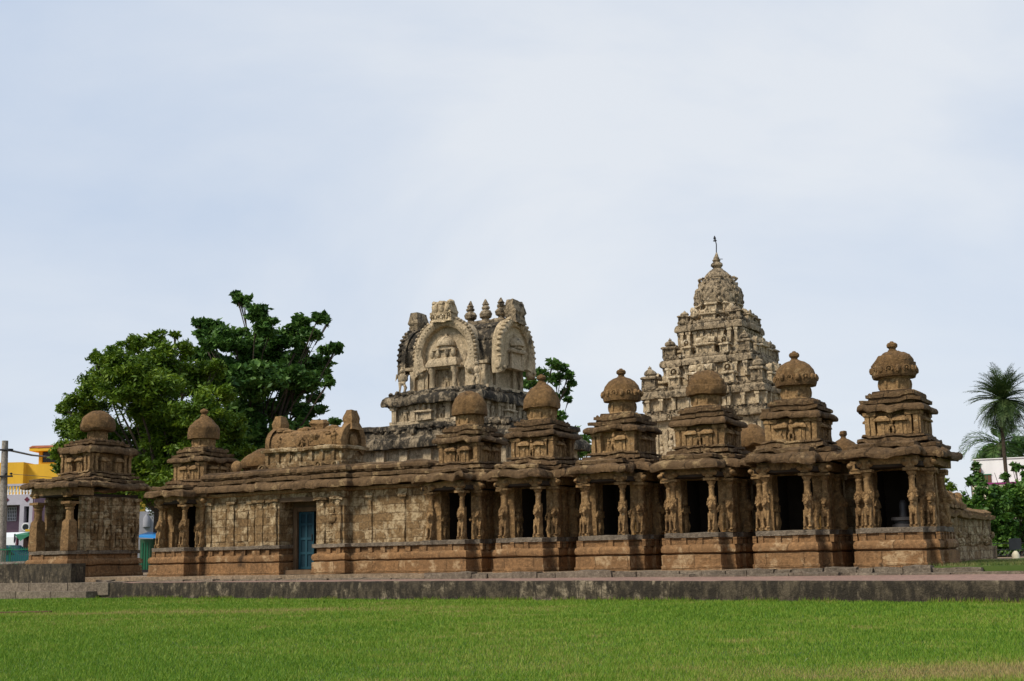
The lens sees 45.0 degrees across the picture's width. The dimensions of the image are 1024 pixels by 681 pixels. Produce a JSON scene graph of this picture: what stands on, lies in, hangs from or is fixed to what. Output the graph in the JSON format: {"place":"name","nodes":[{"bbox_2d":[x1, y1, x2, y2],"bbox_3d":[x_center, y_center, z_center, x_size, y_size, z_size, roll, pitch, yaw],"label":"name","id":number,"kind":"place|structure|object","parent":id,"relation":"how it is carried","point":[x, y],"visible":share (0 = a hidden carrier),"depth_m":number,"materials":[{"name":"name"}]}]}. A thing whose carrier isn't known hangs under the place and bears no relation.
{"place":"outdoors","nodes":[
{"label":"outdoors","id":0,"kind":"place"},
{"bbox_2d":[7,484,45,546],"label":"mauve house","id":1,"kind":"structure","parent":0,"point":[20,514],"depth_m":68.72,"materials":[{"name":"paint"}]},
{"bbox_2d":[7,507,16,520],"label":"window","id":2,"kind":"structure","parent":1,"relation":"in","point":[11,511],"depth_m":69.29,"materials":[{"name":"grey glass"}]},
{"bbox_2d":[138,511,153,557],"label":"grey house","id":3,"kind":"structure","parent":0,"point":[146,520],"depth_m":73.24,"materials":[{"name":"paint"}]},
{"bbox_2d":[0,595,1023,680],"bbox_3d":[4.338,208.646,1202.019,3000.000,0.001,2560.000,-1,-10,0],"label":"ground","id":4,"kind":"structure","parent":0,"point":[567,651],"depth_m":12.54,"materials":[{"name":"green plant"}]},
{"bbox_2d":[0,561,25,563],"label":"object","id":5,"kind":"object","parent":4,"relation":"on","point":[18,562],"visible":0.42,"depth_m":46.13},
{"bbox_2d":[0,546,29,563],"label":"green railing","id":6,"kind":"object","parent":4,"relation":"on","point":[9,549],"visible":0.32,"depth_m":49.36,"materials":[{"name":"metal"}]},
{"bbox_2d":[6,532,24,544],"bbox_3d":[-26.225,10.633,60.101,6.427,2.603,2.511,-1,-10,0],"label":"market canopy","id":7,"kind":"object","parent":4,"relation":"on","point":[10,538],"visible":0.19,"depth_m":59.16,"materials":[{"name":"white fabric"}]},
{"bbox_2d":[6,545,28,561],"bbox_3d":[-22.689,9.799,55.219,3.850,1.340,1.620,-1,-10,0],"label":"parked car","id":8,"kind":"object","parent":4,"relation":"on","point":[20,555],"visible":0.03,"depth_m":54.48,"materials":[{"name":"teal paint"}]},
{"bbox_2d":[15,529,31,551],"bbox_3d":[-22.173,9.959,56.637,0.723,2.586,1.546,-1,-10,0],"label":"green stall","id":9,"kind":"object","parent":4,"relation":"on","point":[24,537],"visible":0.25,"depth_m":56.33,"materials":[{"name":"fabric"}]},
{"bbox_2d":[0,440,49,561],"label":"utility pole","id":10,"kind":"object","parent":4,"relation":"on","point":[4,475],"visible":0.95,"depth_m":51.66,"materials":[{"name":"grey concrete"}]},
{"bbox_2d":[0,611,51,612],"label":"edging strip","id":11,"kind":"object","parent":4,"relation":"on","point":[25,611],"visible":0.46,"depth_m":25.70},
{"bbox_2d":[0,563,85,582],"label":"wall","id":12,"kind":"structure","parent":4,"relation":"on","point":[46,573],"depth_m":37.33,"materials":[{"name":"stone"}]},
{"bbox_2d":[0,582,122,598],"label":"stone steps","id":13,"kind":"structure","parent":4,"relation":"on","point":[49,590],"depth_m":36.37,"materials":[{"name":"grey stone"}]},
{"bbox_2d":[0,445,145,511],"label":"yellow house","id":14,"kind":"structure","parent":4,"relation":"on","point":[42,467],"depth_m":76.31,"materials":[{"name":"paint"}]},
{"bbox_2d":[43,452,53,461],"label":"window","id":15,"kind":"structure","parent":14,"relation":"in","point":[44,453],"depth_m":77.63,"materials":[{"name":"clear glass"}]},
{"bbox_2d":[46,328,257,538],"bbox_3d":[-15.867,5.031,54.083,9.993,11.551,7.556,-3,-10,10],"label":"neem tree","id":16,"kind":"object","parent":4,"relation":"on","point":[155,383],"visible":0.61,"depth_m":52.72,"materials":[{"name":"green plant"}]},
{"bbox_2d":[187,290,344,460],"bbox_3d":[-12.027,4.380,60.804,7.391,14.844,8.838,3,-11,-25],"label":"broadleaf tree","id":17,"kind":"object","parent":4,"relation":"on","point":[262,364],"visible":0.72,"depth_m":59.53,"materials":[{"name":"green plant"}]},
{"bbox_2d":[523,357,577,410],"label":"broadleaf tree","id":18,"kind":"object","parent":4,"relation":"on","point":[558,376],"visible":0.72,"depth_m":84.35,"materials":[{"name":"green plant"}]},
{"bbox_2d":[99,580,1023,602],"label":"kerb","id":19,"kind":"structure","parent":4,"relation":"on","point":[904,591],"depth_m":26.03,"materials":[{"name":"stone"}]},
{"bbox_2d":[556,410,591,459],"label":"broadleaf tree","id":20,"kind":"object","parent":4,"relation":"on","point":[565,416],"visible":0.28,"depth_m":79.46,"materials":[{"name":"green plant"}]},
{"bbox_2d":[945,478,957,491],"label":"young tree","id":21,"kind":"object","parent":4,"relation":"on","point":[949,485],"visible":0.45,"depth_m":69.16,"materials":[{"name":"green plant"}]},
{"bbox_2d":[964,460,987,497],"bbox_3d":[23.822,8.809,63.278,1.374,5.482,1.475,-1,-10,0],"label":"young tree","id":22,"kind":"object","parent":4,"relation":"on","point":[975,476],"visible":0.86,"depth_m":63.64,"materials":[{"name":"green plant"}]},
{"bbox_2d":[959,423,1023,462],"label":"coconut palm","id":23,"kind":"object","parent":4,"relation":"on","point":[998,449],"visible":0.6,"depth_m":81.69,"materials":[{"name":"green plant"}]},
{"bbox_2d":[964,362,1023,482],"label":"date palm","id":24,"kind":"object","parent":4,"relation":"on","point":[1003,407],"visible":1,"depth_m":57.90,"materials":[{"name":"green plant"}]},
{"bbox_2d":[972,457,1023,504],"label":"white house","id":25,"kind":"structure","parent":4,"relation":"on","point":[990,468],"depth_m":71.18,"materials":[{"name":"paint"}]},
{"bbox_2d":[984,474,991,482],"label":"window","id":26,"kind":"structure","parent":25,"relation":"in","point":[988,476],"depth_m":71.26,"materials":[{"name":"green paint"}]},
{"bbox_2d":[977,437,1023,458],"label":"broadleaf tree","id":27,"kind":"object","parent":4,"relation":"on","point":[1022,447],"visible":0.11,"depth_m":90.09,"materials":[{"name":"green plant"}]},
{"bbox_2d":[0,0,1023,510],"label":"sky","id":28,"kind":"structure","parent":0,"point":[856,166],"materials":[{"name":"white"}]},
{"bbox_2d":[85,556,1023,581],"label":"court floor","id":29,"kind":"structure","parent":0,"point":[289,576],"depth_m":34.31,"materials":[{"name":"stone"}]},
{"bbox_2d":[20,410,151,576],"bbox_3d":[-14.043,5.020,40.913,2.429,5.518,3.598,-7,-11,29],"label":"stone shrine","id":30,"kind":"object","parent":29,"relation":"on","point":[98,534],"visible":0.99,"depth_m":40.38,"materials":[{"name":"stone"}]},
{"bbox_2d":[139,532,155,572],"bbox_3d":[-15.276,9.211,52.553,0.975,2.186,1.800,-1,-10,0],"label":"kiosk","id":31,"kind":"object","parent":29,"relation":"on","point":[146,546],"visible":0.33,"depth_m":52.29,"materials":[{"name":"green paint"}]},
{"bbox_2d":[144,408,237,576],"bbox_3d":[-9.682,4.608,37.936,2.335,5.130,2.765,-7,-11,29],"label":"stone shrine","id":32,"kind":"object","parent":29,"relation":"on","point":[177,549],"visible":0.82,"depth_m":37.23,"materials":[{"name":"stone"}]},
{"bbox_2d":[241,454,250,470],"bbox_3d":[-8.306,5.531,39.512,1.726,3.838,1.474,-7,-11,29],"label":"cell","id":33,"kind":"object","parent":29,"relation":"on","point":[243,463],"visible":0.09,"depth_m":39.49,"materials":[{"name":"stone"}]},
{"bbox_2d":[192,409,438,575],"bbox_3d":[-5.559,4.351,35.446,8.694,4.636,2.034,-7,-11,29],"label":"temple gateway","id":34,"kind":"object","parent":29,"relation":"on","point":[318,497],"visible":0.93,"depth_m":35.00,"materials":[{"name":"stone"}]},
{"bbox_2d":[231,461,241,471],"bbox_3d":[-8.213,3.830,36.925,0.333,0.487,0.302,-7,-11,29],"label":"round stone","id":35,"kind":"object","parent":34,"relation":"on","point":[236,466],"visible":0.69,"depth_m":36.83,"materials":[{"name":"stone"}]},
{"bbox_2d":[246,448,264,470],"bbox_3d":[-7.715,5.268,38.167,1.941,3.875,1.656,-7,-11,29],"label":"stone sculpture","id":36,"kind":"object","parent":34,"relation":"on","point":[255,459],"visible":0.11,"depth_m":38.05,"materials":[{"name":"stone"}]},
{"bbox_2d":[299,511,314,568],"bbox_3d":[-5.878,5.722,35.430,0.545,1.625,0.094,-7,-11,29],"label":"door","id":37,"kind":"structure","parent":34,"relation":"in","point":[306,519],"depth_m":35.43,"materials":[{"name":"teal paint"}]},
{"bbox_2d":[411,391,508,572],"bbox_3d":[-1.279,3.740,33.165,2.345,4.877,2.773,-7,-11,29],"label":"stone shrine","id":38,"kind":"object","parent":29,"relation":"on","point":[462,517],"visible":0.88,"depth_m":32.55,"materials":[{"name":"stone"}]},
{"bbox_2d":[362,298,590,462],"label":"barrel roofed sanctuary","id":39,"kind":"structure","parent":29,"relation":"on","point":[446,355],"depth_m":41.93,"materials":[{"name":"beige stone"}]},
{"bbox_2d":[485,374,580,571],"bbox_3d":[0.696,3.381,32.093,2.334,5.134,2.818,-7,-11,29],"label":"stone shrine","id":40,"kind":"object","parent":29,"relation":"on","point":[539,511],"visible":0.95,"depth_m":31.50,"materials":[{"name":"stone"}]},
{"bbox_2d":[565,368,665,570],"bbox_3d":[2.687,3.177,30.965,2.368,5.071,2.762,-7,-11,29],"label":"stone shrine","id":41,"kind":"object","parent":29,"relation":"on","point":[622,510],"visible":0.94,"depth_m":30.38,"materials":[{"name":"stone"}]},
{"bbox_2d":[650,370,756,569],"bbox_3d":[4.659,3.067,29.812,2.327,4.811,2.840,-7,-11,29],"label":"stone shrine","id":42,"kind":"object","parent":29,"relation":"on","point":[704,476],"visible":0.98,"depth_m":29.28,"materials":[{"name":"stone"}]},
{"bbox_2d":[741,424,765,452],"bbox_3d":[6.363,4.029,32.302,2.019,3.745,1.712,-7,-11,29],"label":"cell","id":43,"kind":"object","parent":29,"relation":"on","point":[752,436],"visible":0.14,"depth_m":32.14,"materials":[{"name":"stone"}]},
{"bbox_2d":[738,351,855,568],"bbox_3d":[6.601,2.712,28.746,2.368,5.070,2.848,-7,-11,29],"label":"stone shrine","id":44,"kind":"object","parent":29,"relation":"on","point":[798,470],"visible":0.98,"depth_m":28.21,"materials":[{"name":"stone"}]},
{"bbox_2d":[749,471,857,550],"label":"enclosure wall","id":45,"kind":"structure","parent":29,"relation":"on","point":[850,487],"depth_m":29.82,"materials":[{"name":"stone"}]},
{"bbox_2d":[833,431,855,450],"bbox_3d":[8.432,3.960,31.105,1.719,3.382,1.478,-7,-11,29],"label":"cell","id":46,"kind":"object","parent":29,"relation":"on","point":[843,442],"visible":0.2,"depth_m":31.12,"materials":[{"name":"stone"}]},
{"bbox_2d":[837,341,962,567],"bbox_3d":[8.589,2.480,27.621,2.342,5.082,2.822,-7,-11,29],"label":"stone shrine","id":47,"kind":"object","parent":29,"relation":"on","point":[895,455],"visible":1,"depth_m":27.12,"materials":[{"name":"stone"}]},
{"bbox_2d":[891,500,909,526],"bbox_3d":[8.646,3.822,27.324,0.540,0.610,0.540,-7,-11,29],"label":"stone lingam","id":48,"kind":"object","parent":47,"relation":"on","point":[902,520],"visible":0.77,"depth_m":27.23,"materials":[{"name":"black stone"}]},
{"bbox_2d":[949,508,997,560],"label":"enclosure wall","id":49,"kind":"structure","parent":29,"relation":"on","point":[974,535],"depth_m":35.22,"materials":[{"name":"stone"}]},
{"bbox_2d":[948,491,960,508],"bbox_3d":[11.810,4.327,33.600,0.583,0.506,1.105,-7,-11,29],"label":"stone statue","id":50,"kind":"object","parent":49,"relation":"on","point":[955,502],"visible":0.3,"depth_m":33.57,"materials":[{"name":"stone"}]},
{"bbox_2d":[955,492,966,508],"bbox_3d":[12.299,4.462,34.462,0.607,0.496,1.078,-7,-11,29],"label":"stone statue","id":51,"kind":"object","parent":49,"relation":"on","point":[958,496],"visible":0.34,"depth_m":34.46,"materials":[{"name":"stone"}]},
{"bbox_2d":[995,461,1023,554],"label":"shrub","id":52,"kind":"object","parent":29,"relation":"on","point":[1017,487],"visible":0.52,"depth_m":45.11,"materials":[{"name":"green plant"}]},
{"bbox_2d":[123,574,1023,582],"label":"pavement","id":53,"kind":"structure","parent":0,"point":[900,577],"depth_m":25.50,"materials":[{"name":"stone"}]},
{"bbox_2d":[96,565,1023,581],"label":"stone edging","id":54,"kind":"object","parent":53,"relation":"on","point":[903,570],"visible":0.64,"depth_m":27.78,"materials":[{"name":"grey stone"}]},
{"bbox_2d":[640,236,780,456],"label":"pyramidal tower","id":55,"kind":"structure","parent":0,"point":[719,330],"depth_m":63.16,"materials":[{"name":"stone"}]},
{"bbox_2d":[929,558,1023,570],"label":"verge","id":56,"kind":"structure","parent":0,"point":[1005,568],"depth_m":25.09,"materials":[{"name":"plant"}]},
{"bbox_2d":[960,480,1021,556],"bbox_3d":[16.659,6.388,43.372,2.661,2.984,2.305,-1,-10,0],"label":"shrub","id":57,"kind":"object","parent":56,"relation":"on","point":[996,503],"visible":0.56,"depth_m":42.94,"materials":[{"name":"green plant"}]},
{"bbox_2d":[992,543,1023,555],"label":"wire fence","id":58,"kind":"object","parent":56,"relation":"on","point":[1005,551],"visible":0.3,"depth_m":41.31,"materials":[{"name":"metal"}]},
{"bbox_2d":[1008,538,1021,558],"bbox_3d":[15.216,6.348,37.412,0.360,0.722,0.240,-1,-10,0],"label":"signboard","id":59,"kind":"object","parent":56,"relation":"on","point":[1014,544],"visible":0.83,"depth_m":37.39,"materials":[{"name":"beige paint"}]}
]}

